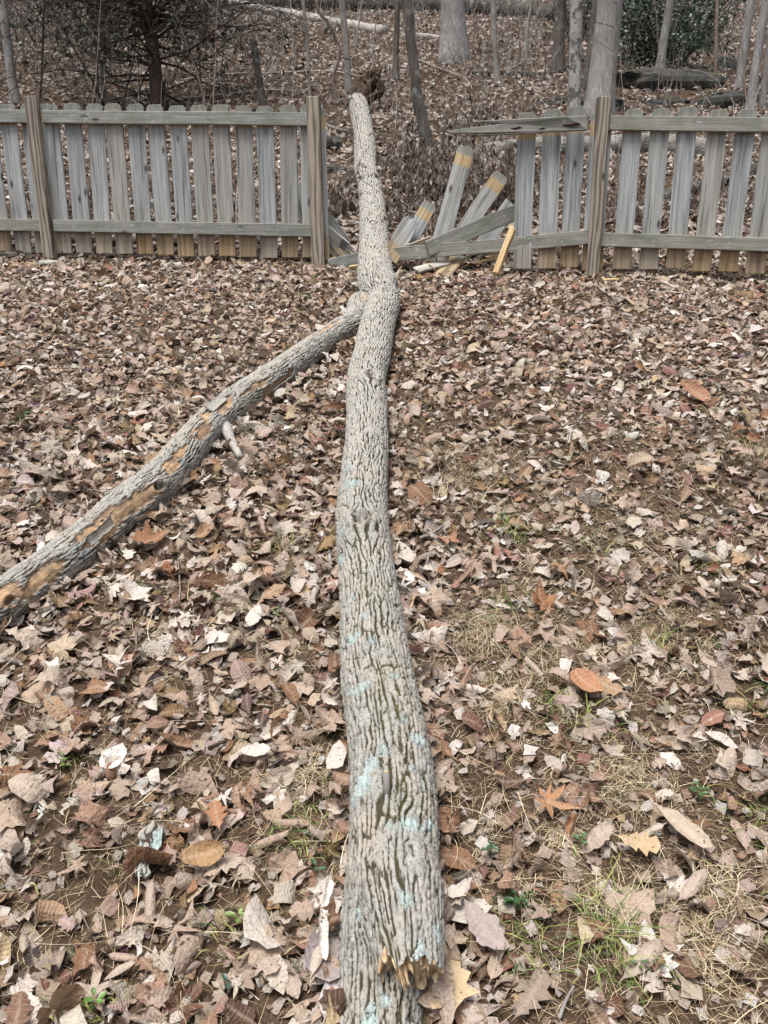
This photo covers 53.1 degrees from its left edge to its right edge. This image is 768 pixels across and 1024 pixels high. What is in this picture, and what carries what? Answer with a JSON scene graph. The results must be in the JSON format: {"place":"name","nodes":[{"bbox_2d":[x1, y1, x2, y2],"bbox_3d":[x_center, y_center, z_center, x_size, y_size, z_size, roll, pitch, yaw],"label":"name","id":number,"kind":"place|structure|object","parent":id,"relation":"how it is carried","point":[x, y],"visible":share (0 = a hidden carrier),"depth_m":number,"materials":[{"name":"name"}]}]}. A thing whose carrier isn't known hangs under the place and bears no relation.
{"place":"outdoors","nodes":[
{"label":"outdoors","id":0,"kind":"place"},
{"bbox_2d":[0,0,767,1023],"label":"ground","id":1,"kind":"structure","parent":0,"point":[276,968],"depth_m":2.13,"materials":[{"name":"plant"}]},
{"bbox_2d":[0,0,21,105],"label":"tree","id":2,"kind":"object","parent":1,"relation":"on","point":[9,60],"visible":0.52,"depth_m":11.71,"materials":[{"name":"grey plant"}]},
{"bbox_2d":[6,0,45,97],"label":"sapling","id":3,"kind":"object","parent":1,"relation":"on","point":[42,49],"visible":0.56,"depth_m":11.75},
{"bbox_2d":[26,179,93,216],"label":"dead shrub","id":4,"kind":"object","parent":1,"relation":"on","point":[69,202],"visible":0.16,"depth_m":7.55,"materials":[{"name":"brown plant"}]},
{"bbox_2d":[59,0,109,150],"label":"thin sapling","id":5,"kind":"object","parent":1,"relation":"on","point":[96,81],"visible":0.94,"depth_m":9.49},
{"bbox_2d":[83,987,106,1013],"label":"weed","id":6,"kind":"object","parent":1,"relation":"on","point":[93,992],"visible":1,"depth_m":1.48,"materials":[{"name":"green plant"}]},
{"bbox_2d":[99,743,126,769],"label":"fallen leaf","id":7,"kind":"object","parent":1,"relation":"on","point":[120,749],"visible":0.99,"depth_m":1.99,"materials":[{"name":"plant"}]},
{"bbox_2d":[129,520,168,543],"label":"fallen leaf","id":8,"kind":"object","parent":1,"relation":"on","point":[144,536],"visible":1,"depth_m":2.85,"materials":[{"name":"plant"}]},
{"bbox_2d":[135,820,163,881],"bbox_3d":[-0.544,0.775,1.763,0.060,0.071,0.141,0,14,0],"label":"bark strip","id":9,"kind":"object","parent":1,"relation":"on","point":[151,834],"visible":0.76,"depth_m":1.78,"materials":[{"name":"wood"}]},
{"bbox_2d":[109,171,195,211],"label":"dead shrub","id":10,"kind":"object","parent":1,"relation":"on","point":[172,196],"visible":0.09,"depth_m":7.83,"materials":[{"name":"brown plant"}]},
{"bbox_2d":[0,95,329,267],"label":"picket fence","id":11,"kind":"object","parent":1,"relation":"on","point":[51,225],"visible":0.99,"depth_m":6.51,"materials":[{"name":"wood"}]},
{"bbox_2d":[328,225,354,253],"bbox_3d":[-0.372,-2.315,6.588,0.366,0.089,0.020,37,29,-10],"label":"splintered board","id":12,"kind":"object","parent":11,"relation":"attached to","point":[339,241],"visible":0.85,"depth_m":6.58,"materials":[{"name":"wood"}]},
{"bbox_2d":[0,0,332,106],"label":"dead thicket","id":13,"kind":"object","parent":1,"relation":"on","point":[26,15],"visible":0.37,"depth_m":12.69,"materials":[{"name":"plant"}]},
{"bbox_2d":[0,0,357,110],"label":"cedar","id":14,"kind":"object","parent":1,"relation":"on","point":[144,15],"visible":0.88,"depth_m":11.21,"materials":[{"name":"dark twig"},{"name":"needle foliage"},{"name":"red brown bark"}]},
{"bbox_2d":[0,291,367,625],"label":"fallen limb","id":15,"kind":"object","parent":1,"relation":"on","point":[71,552],"visible":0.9,"depth_m":3.09,"materials":[{"name":"wood"}]},
{"bbox_2d":[170,1,207,110],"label":"thin sapling","id":16,"kind":"object","parent":1,"relation":"on","point":[197,75],"visible":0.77,"depth_m":10.96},
{"bbox_2d":[175,839,226,865],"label":"fallen leaf","id":17,"kind":"object","parent":1,"relation":"on","point":[207,852],"visible":1,"depth_m":1.74,"materials":[{"name":"plant"}]},
{"bbox_2d":[204,800,227,829],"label":"fallen leaf","id":18,"kind":"object","parent":1,"relation":"on","point":[216,810],"visible":1,"depth_m":1.84,"materials":[{"name":"plant"}]},
{"bbox_2d":[194,0,238,105],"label":"thin sapling","id":19,"kind":"object","parent":1,"relation":"on","point":[215,35],"visible":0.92,"depth_m":9.27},
{"bbox_2d":[224,908,243,928],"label":"weed","id":20,"kind":"object","parent":1,"relation":"on","point":[233,914],"visible":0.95,"depth_m":1.63,"materials":[{"name":"green plant"}]},
{"bbox_2d":[190,153,280,207],"bbox_3d":[-1.463,-3.357,7.922,0.856,0.637,0.824,-11,18,-37],"label":"dead shrub","id":21,"kind":"object","parent":1,"relation":"on","point":[234,198],"visible":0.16,"depth_m":7.90,"materials":[{"name":"brown plant"}]},
{"bbox_2d":[176,89,305,99],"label":"fallen branch","id":22,"kind":"object","parent":1,"relation":"on","point":[193,97],"visible":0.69,"depth_m":12.09,"materials":[{"name":"brown wood"}]},
{"bbox_2d":[245,600,260,625],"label":"fallen leaf","id":23,"kind":"object","parent":1,"relation":"on","point":[253,617],"visible":1,"depth_m":2.48,"materials":[{"name":"plant"}]},
{"bbox_2d":[236,742,270,756],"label":"fallen leaf","id":24,"kind":"object","parent":1,"relation":"on","point":[256,749],"visible":1,"depth_m":2.01,"materials":[{"name":"plant"}]},
{"bbox_2d":[249,38,267,105],"bbox_3d":[-1.782,-6.119,11.060,0.268,1.214,0.141,-5,15,-20],"label":"snag","id":25,"kind":"object","parent":1,"relation":"on","point":[257,66],"visible":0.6,"depth_m":10.98,"materials":[{"name":"wood"}]},
{"bbox_2d":[181,70,358,80],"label":"fallen branch","id":26,"kind":"object","parent":1,"relation":"on","point":[276,73],"visible":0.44,"depth_m":13.77,"materials":[{"name":"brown wood"}]},
{"bbox_2d":[279,157,301,223],"bbox_3d":[-0.753,-2.751,6.689,0.106,0.709,0.020,-17,7,4],"label":"leaning board","id":27,"kind":"object","parent":1,"relation":"on","point":[299,205],"visible":0.16,"depth_m":6.69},
{"bbox_2d":[221,0,389,34],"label":"log","id":28,"kind":"object","parent":1,"relation":"on","point":[368,27],"visible":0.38,"depth_m":19.22,"materials":[{"name":"brown wood"}]},
{"bbox_2d":[301,0,311,95],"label":"sapling","id":29,"kind":"object","parent":1,"relation":"on","point":[307,54],"visible":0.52,"depth_m":11.55,"materials":[{"name":"grey plant"}]},
{"bbox_2d":[303,926,339,985],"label":"fallen leaf","id":30,"kind":"object","parent":1,"relation":"on","point":[313,944],"visible":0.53,"depth_m":1.54,"materials":[{"name":"plant"}]},
{"bbox_2d":[278,150,378,188],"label":"dead shrub","id":31,"kind":"object","parent":1,"relation":"on","point":[348,175],"visible":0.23,"depth_m":8.38,"materials":[{"name":"brown plant"}]},
{"bbox_2d":[319,979,337,1023],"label":"fallen leaf","id":32,"kind":"object","parent":1,"relation":"on","point":[328,985],"visible":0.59,"depth_m":1.49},
{"bbox_2d":[313,0,345,103],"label":"sapling","id":33,"kind":"object","parent":1,"relation":"on","point":[331,27],"visible":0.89,"depth_m":11.74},
{"bbox_2d":[326,136,341,150],"bbox_3d":[-0.651,-4.671,9.785,0.199,0.206,0.204,-5,15,-18],"label":"log piece","id":34,"kind":"object","parent":1,"relation":"on","point":[333,141],"visible":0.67,"depth_m":9.70,"materials":[{"name":"wood"}]},
{"bbox_2d":[329,240,351,256],"bbox_3d":[-0.401,-2.290,6.693,0.151,0.296,0.019,-35,-8,8],"label":"leaning board","id":35,"kind":"object","parent":1,"relation":"on","point":[335,250],"visible":0.26,"depth_m":6.69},
{"bbox_2d":[328,213,347,240],"bbox_3d":[-0.412,-2.434,6.640,0.096,0.285,0.019,-35,14,15],"label":"splintered board","id":36,"kind":"object","parent":35,"relation":"on","point":[335,225],"visible":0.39,"depth_m":6.62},
{"bbox_2d":[327,252,357,267],"bbox_3d":[-0.311,-2.137,6.550,0.328,0.101,0.036,-12,14,5],"label":"rail end","id":37,"kind":"object","parent":1,"relation":"on","point":[348,260],"visible":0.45,"depth_m":6.53,"materials":[{"name":"wood"}]},
{"bbox_2d":[339,0,352,94],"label":"sapling","id":38,"kind":"object","parent":1,"relation":"on","point":[343,17],"visible":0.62,"depth_m":12.47,"materials":[{"name":"grey plant"}]},
{"bbox_2d":[327,172,365,217],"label":"dead shrub","id":39,"kind":"object","parent":1,"relation":"on","point":[335,197],"visible":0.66,"depth_m":7.80,"materials":[{"name":"brown plant"}]},
{"bbox_2d":[0,251,767,1023],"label":"dry grass","id":40,"kind":"structure","parent":1,"relation":"on","point":[624,767],"depth_m":2.01,"materials":[{"name":"plant"}]},
{"bbox_2d":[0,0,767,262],"bbox_3d":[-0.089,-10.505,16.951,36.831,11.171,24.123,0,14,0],"label":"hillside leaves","id":41,"kind":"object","parent":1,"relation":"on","point":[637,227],"visible":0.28,"depth_m":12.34,"materials":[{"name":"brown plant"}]},
{"bbox_2d":[0,0,767,227],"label":"undergrowth","id":42,"kind":"object","parent":1,"relation":"on","point":[334,47],"visible":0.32,"depth_m":12.54,"materials":[{"name":"plant"}]},
{"bbox_2d":[0,254,767,1023],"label":"green grass","id":43,"kind":"structure","parent":1,"relation":"on","point":[592,914],"depth_m":1.67,"materials":[{"name":"plant"}]},
{"bbox_2d":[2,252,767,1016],"bbox_3d":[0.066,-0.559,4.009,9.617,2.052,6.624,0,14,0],"label":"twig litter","id":44,"kind":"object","parent":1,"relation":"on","point":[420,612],"visible":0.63,"depth_m":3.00,"materials":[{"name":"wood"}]},
{"bbox_2d":[335,68,444,1023],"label":"fallen tree","id":45,"kind":"object","parent":1,"relation":"on","point":[391,957],"visible":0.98,"depth_m":1.95,"materials":[{"name":"wood"}]},
{"bbox_2d":[389,0,399,82],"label":"sapling","id":46,"kind":"object","parent":1,"relation":"on","point":[396,29],"visible":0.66,"depth_m":13.21,"materials":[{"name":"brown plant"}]},
{"bbox_2d":[387,216,416,264],"bbox_3d":[0.141,-2.285,6.436,0.152,0.416,0.020,30,-4,-7],"label":"split picket","id":47,"kind":"object","parent":1,"relation":"on","point":[406,228],"visible":0.91,"depth_m":6.43,"materials":[{"name":"wood"}]},
{"bbox_2d":[245,0,566,21],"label":"log","id":48,"kind":"object","parent":1,"relation":"on","point":[385,4],"visible":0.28,"depth_m":21.06,"materials":[{"name":"wood"}]},
{"bbox_2d":[396,537,415,561],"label":"fallen leaf","id":49,"kind":"object","parent":1,"relation":"on","point":[407,554],"visible":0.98,"depth_m":2.78,"materials":[{"name":"plant"}]},
{"bbox_2d":[401,0,435,173],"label":"tree","id":50,"kind":"object","parent":1,"relation":"on","point":[423,127],"visible":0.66,"depth_m":8.70,"materials":[{"name":"brown plant"}]},
{"bbox_2d":[409,201,434,242],"bbox_3d":[0.285,-2.424,6.535,0.133,0.472,0.020,28,-5,-7],"label":"snapped picket","id":51,"kind":"object","parent":1,"relation":"on","point":[424,213],"visible":0.71,"depth_m":6.53,"materials":[{"name":"wood"}]},
{"bbox_2d":[379,192,469,237],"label":"dead shrub","id":52,"kind":"object","parent":1,"relation":"on","point":[436,213],"visible":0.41,"depth_m":7.32,"materials":[{"name":"brown plant"}]},
{"bbox_2d":[376,122,476,177],"bbox_3d":[0.497,-4.063,8.911,1.093,0.684,1.055,-10,17,-35],"label":"dead shrub","id":53,"kind":"object","parent":1,"relation":"on","point":[397,154],"visible":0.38,"depth_m":8.78,"materials":[{"name":"brown plant"}]},
{"bbox_2d":[369,114,488,166],"bbox_3d":[0.563,-4.364,9.083,1.463,0.702,0.774,-2,14,-7],"label":"dead shrub","id":54,"kind":"object","parent":1,"relation":"on","point":[411,122],"visible":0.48,"depth_m":9.01,"materials":[{"name":"brown plant"}]},
{"bbox_2d":[376,138,482,209],"bbox_3d":[0.471,-3.404,7.856,0.990,0.708,0.931,-6,15,-23],"label":"dead shrub","id":55,"kind":"object","parent":1,"relation":"on","point":[432,185],"visible":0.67,"depth_m":7.83,"materials":[{"name":"brown plant"}]},
{"bbox_2d":[413,260,450,273],"bbox_3d":[0.398,-2.041,6.387,0.314,0.019,0.103,-21,45,-22],"label":"picket end","id":56,"kind":"object","parent":1,"relation":"on","point":[427,267],"visible":1,"depth_m":6.36,"materials":[{"name":"wood"}]},
{"bbox_2d":[426,145,473,262],"bbox_3d":[0.565,-2.593,6.513,0.151,1.007,0.020,15,3,-4],"label":"loose picket","id":57,"kind":"object","parent":1,"relation":"on","point":[447,217],"visible":0.81,"depth_m":6.50,"materials":[{"name":"wood"}]},
{"bbox_2d":[386,136,514,200],"bbox_3d":[0.696,-3.501,8.028,1.236,0.768,1.136,-4,15,-15],"label":"dead shrub","id":58,"kind":"object","parent":1,"relation":"on","point":[478,173],"visible":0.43,"depth_m":7.93,"materials":[{"name":"brown plant"}]},
{"bbox_2d":[436,255,466,275],"bbox_3d":[0.560,-2.052,6.413,0.132,0.019,0.340,20,53,22],"label":"plank end","id":59,"kind":"object","parent":1,"relation":"on","point":[456,262],"visible":0.9,"depth_m":6.40,"materials":[{"name":"wood"}]},
{"bbox_2d":[429,940,478,1008],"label":"fallen leaf","id":60,"kind":"object","parent":1,"relation":"on","point":[462,989],"visible":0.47,"depth_m":1.50,"materials":[{"name":"plant"}]},
{"bbox_2d":[438,0,470,64],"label":"tree","id":61,"kind":"object","parent":1,"relation":"on","point":[455,10],"visible":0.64,"depth_m":14.66,"materials":[{"name":"grey plant"}]},
{"bbox_2d":[432,92,507,128],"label":"dead shrub","id":62,"kind":"object","parent":1,"relation":"on","point":[471,113],"visible":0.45,"depth_m":10.60,"materials":[{"name":"brown plant"}]},
{"bbox_2d":[449,171,506,257],"bbox_3d":[0.774,-2.535,6.569,0.148,0.843,0.020,34,-1,-8],"label":"loose picket","id":63,"kind":"object","parent":1,"relation":"on","point":[488,194],"visible":0.73,"depth_m":6.56,"materials":[{"name":"wood"}]},
{"bbox_2d":[463,897,504,949],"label":"fallen leaf","id":64,"kind":"object","parent":1,"relation":"on","point":[485,929],"visible":1,"depth_m":1.60,"materials":[{"name":"plant"}]},
{"bbox_2d":[441,134,535,171],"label":"dead shrub","id":65,"kind":"object","parent":1,"relation":"on","point":[472,144],"visible":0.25,"depth_m":8.85,"materials":[{"name":"brown plant"}]},
{"bbox_2d":[477,199,512,254],"bbox_3d":[0.958,-2.437,6.573,0.142,0.498,0.020,35,-5,-8],"label":"loose picket","id":66,"kind":"object","parent":1,"relation":"on","point":[497,232],"visible":0.39,"depth_m":6.57,"materials":[{"name":"wood"}]},
{"bbox_2d":[490,0,500,82],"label":"sapling","id":67,"kind":"object","parent":1,"relation":"on","point":[494,30],"visible":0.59,"depth_m":13.09,"materials":[{"name":"grey plant"}]},
{"bbox_2d":[444,143,563,209],"bbox_3d":[1.271,-3.352,7.886,0.940,0.809,1.470,13,19,42],"label":"dead shrub","id":68,"kind":"object","parent":1,"relation":"on","point":[492,164],"visible":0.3,"depth_m":7.76,"materials":[{"name":"brown plant"}]},
{"bbox_2d":[493,226,515,274],"bbox_3d":[0.969,-2.100,6.166,0.053,0.395,0.045,23,4,29],"label":"split stake","id":69,"kind":"object","parent":1,"relation":"on","point":[504,250],"visible":1,"depth_m":6.15,"materials":[{"name":"brown wood"}]},
{"bbox_2d":[473,93,544,119],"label":"dead shrub","id":70,"kind":"object","parent":1,"relation":"on","point":[542,105],"visible":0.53,"depth_m":11.08,"materials":[{"name":"brown plant"}]},
{"bbox_2d":[503,888,529,914],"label":"weed","id":71,"kind":"object","parent":1,"relation":"on","point":[515,901],"visible":1,"depth_m":1.66,"materials":[{"name":"green plant"}]},
{"bbox_2d":[467,55,585,76],"bbox_3d":[3.056,-8.398,14.254,3.482,1.058,0.649,-10,17,-34],"label":"log","id":72,"kind":"object","parent":1,"relation":"on","point":[528,73],"visible":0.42,"depth_m":13.86,"materials":[{"name":"wood"}]},
{"bbox_2d":[469,135,586,189],"bbox_3d":[1.555,-3.844,8.360,1.226,0.752,1.003,8,16,30],"label":"dead shrub","id":73,"kind":"object","parent":1,"relation":"on","point":[514,158],"visible":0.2,"depth_m":8.43,"materials":[{"name":"brown plant"}]},
{"bbox_2d":[524,0,533,61],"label":"sapling","id":74,"kind":"object","parent":1,"relation":"on","point":[527,28],"visible":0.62,"depth_m":14.80,"materials":[{"name":"grey plant"}]},
{"bbox_2d":[536,97,567,105],"bbox_3d":[2.702,-6.292,12.023,0.912,0.286,0.680,0,14,0],"label":"boulder","id":75,"kind":"object","parent":1,"relation":"on","point":[557,99],"visible":0.16,"depth_m":11.73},
{"bbox_2d":[534,780,579,819],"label":"fallen leaf","id":76,"kind":"object","parent":1,"relation":"on","point":[549,802],"visible":1,"depth_m":1.86,"materials":[{"name":"plant"}]},
{"bbox_2d":[550,0,565,72],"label":"tree","id":77,"kind":"object","parent":1,"relation":"on","point":[559,19],"visible":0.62,"depth_m":13.99,"materials":[{"name":"grey plant"}]},
{"bbox_2d":[557,985,574,1019],"bbox_3d":[0.355,0.954,1.498,0.009,0.024,0.071,10,17,33],"label":"stick","id":78,"kind":"object","parent":1,"relation":"on","point":[560,1013],"visible":1,"depth_m":1.49,"materials":[{"name":"wood"}]},
{"bbox_2d":[567,0,582,109],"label":"tree","id":79,"kind":"object","parent":1,"relation":"on","point":[575,59],"visible":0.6,"depth_m":11.11,"materials":[{"name":"grey plant"}]},
{"bbox_2d":[531,0,622,41],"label":"evergreen bush","id":80,"kind":"object","parent":1,"relation":"on","point":[585,14],"visible":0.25,"depth_m":16.60,"materials":[{"name":"green plant"}]},
{"bbox_2d":[393,96,767,275],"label":"picket fence","id":81,"kind":"object","parent":1,"relation":"on","point":[593,238],"visible":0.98,"depth_m":6.11,"materials":[{"name":"grey wood"}]},
{"bbox_2d":[424,204,514,255],"bbox_3d":[0.764,-2.349,6.379,0.876,0.130,0.036,-22,13,0],"label":"broken rail","id":82,"kind":"object","parent":81,"relation":"attached to","point":[485,224],"visible":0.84,"depth_m":6.36,"materials":[{"name":"wood"}]},
{"bbox_2d":[570,665,602,691],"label":"fallen leaf","id":83,"kind":"object","parent":1,"relation":"on","point":[585,679],"visible":1,"depth_m":2.22,"materials":[{"name":"plant"}]},
{"bbox_2d":[469,133,705,156],"bbox_3d":[2.591,-4.546,9.667,3.234,0.509,0.860,0,14,0],"label":"log","id":84,"kind":"object","parent":1,"relation":"on","point":[700,144],"visible":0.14,"depth_m":9.73,"materials":[{"name":"wood"}]},
{"bbox_2d":[581,0,596,89],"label":"tree","id":85,"kind":"object","parent":1,"relation":"on","point":[591,26],"visible":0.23,"depth_m":12.73,"materials":[{"name":"grey plant"}]},
{"bbox_2d":[583,0,622,120],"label":"tree","id":86,"kind":"object","parent":1,"relation":"on","point":[601,61],"visible":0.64,"depth_m":11.05,"materials":[{"name":"grey plant"}]},
{"bbox_2d":[560,0,654,132],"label":"thin sapling","id":87,"kind":"object","parent":1,"relation":"on","point":[616,26],"visible":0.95,"depth_m":10.19,"materials":[{"name":"brown plant"}]},
{"bbox_2d":[562,173,670,225],"bbox_3d":[2.323,-3.013,7.508,0.821,0.496,0.941,-6,16,-24],"label":"dead shrub","id":88,"kind":"object","parent":1,"relation":"on","point":[639,204],"visible":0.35,"depth_m":7.34,"materials":[{"name":"brown plant"}]},
{"bbox_2d":[610,830,660,855],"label":"fallen leaf","id":89,"kind":"object","parent":1,"relation":"on","point":[644,843],"visible":1,"depth_m":1.77,"materials":[{"name":"plant"}]},
{"bbox_2d":[550,0,739,34],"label":"evergreen bush","id":90,"kind":"object","parent":1,"relation":"on","point":[676,1],"visible":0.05,"depth_m":17.48,"materials":[{"name":"green plant"}]},
{"bbox_2d":[582,0,746,70],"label":"evergreen bush","id":91,"kind":"object","parent":1,"relation":"on","point":[638,40],"visible":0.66,"depth_m":13.92,"materials":[{"name":"green plant"}]},
{"bbox_2d":[655,0,674,67],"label":"tree","id":92,"kind":"object","parent":1,"relation":"on","point":[668,12],"visible":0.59,"depth_m":13.46,"materials":[{"name":"grey plant"}]},
{"bbox_2d":[645,97,689,107],"bbox_3d":[4.550,-6.465,12.473,0.888,0.403,0.629,0,14,0],"label":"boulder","id":93,"kind":"object","parent":1,"relation":"on","point":[673,100],"visible":0.22,"depth_m":12.19,"materials":[{"name":"stone"}]},
{"bbox_2d":[616,68,727,90],"bbox_3d":[4.767,-7.328,13.310,2.146,0.574,1.038,0,14,0],"label":"fallen log","id":94,"kind":"object","parent":1,"relation":"on","point":[632,78],"visible":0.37,"depth_m":12.87,"materials":[{"name":"wood"}]},
{"bbox_2d":[636,0,718,72],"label":"sapling","id":95,"kind":"object","parent":1,"relation":"on","point":[716,11],"visible":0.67,"depth_m":13.16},
{"bbox_2d":[646,794,713,847],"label":"fallen leaf","id":96,"kind":"object","parent":1,"relation":"on","point":[688,829],"visible":1,"depth_m":1.80,"materials":[{"name":"plant"}]},
{"bbox_2d":[628,0,746,52],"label":"evergreen bush","id":97,"kind":"object","parent":1,"relation":"on","point":[721,26],"visible":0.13,"depth_m":16.32,"materials":[{"name":"green plant"}]},
{"bbox_2d":[681,378,710,400],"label":"fallen leaf","id":98,"kind":"object","parent":1,"relation":"on","point":[694,388],"visible":1,"depth_m":4.03,"materials":[{"name":"plant"}]},
{"bbox_2d":[662,172,755,217],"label":"dead shrub","id":99,"kind":"object","parent":1,"relation":"on","point":[722,189],"visible":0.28,"depth_m":7.70,"materials":[{"name":"brown plant"}]},
{"bbox_2d":[663,162,757,202],"bbox_3d":[3.855,-3.751,8.653,2.364,0.786,0.221,-9,17,-33],"label":"log","id":100,"kind":"object","parent":1,"relation":"on","point":[697,184],"visible":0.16,"depth_m":8.39,"materials":[{"name":"wood"}]},
{"bbox_2d":[709,56,737,69],"bbox_3d":[6.511,-8.507,14.744,0.596,0.425,0.377,0,14,0],"label":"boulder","id":101,"kind":"object","parent":1,"relation":"on","point":[732,62],"visible":0.27,"depth_m":14.58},
{"bbox_2d":[691,91,759,108],"bbox_3d":[5.409,-6.410,12.222,1.160,0.431,0.812,0,14,0],"label":"fallen log","id":102,"kind":"object","parent":1,"relation":"on","point":[715,98],"visible":0.34,"depth_m":11.87,"materials":[{"name":"wood"}]},
{"bbox_2d":[724,0,754,101],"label":"thin sapling","id":103,"kind":"object","parent":1,"relation":"on","point":[742,51],"visible":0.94,"depth_m":11.69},
{"bbox_2d":[733,0,755,90],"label":"tree","id":104,"kind":"object","parent":1,"relation":"on","point":[746,34],"visible":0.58,"depth_m":12.50,"materials":[{"name":"grey plant"}]},
{"bbox_2d":[745,0,767,110],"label":"tree","id":105,"kind":"object","parent":1,"relation":"on","point":[758,47],"visible":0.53,"depth_m":11.17,"materials":[{"name":"grey plant"}]},
{"bbox_2d":[758,32,767,108],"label":"sapling","id":106,"kind":"object","parent":1,"relation":"on","point":[762,98],"visible":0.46,"depth_m":11.65,"materials":[{"name":"grey plant"}]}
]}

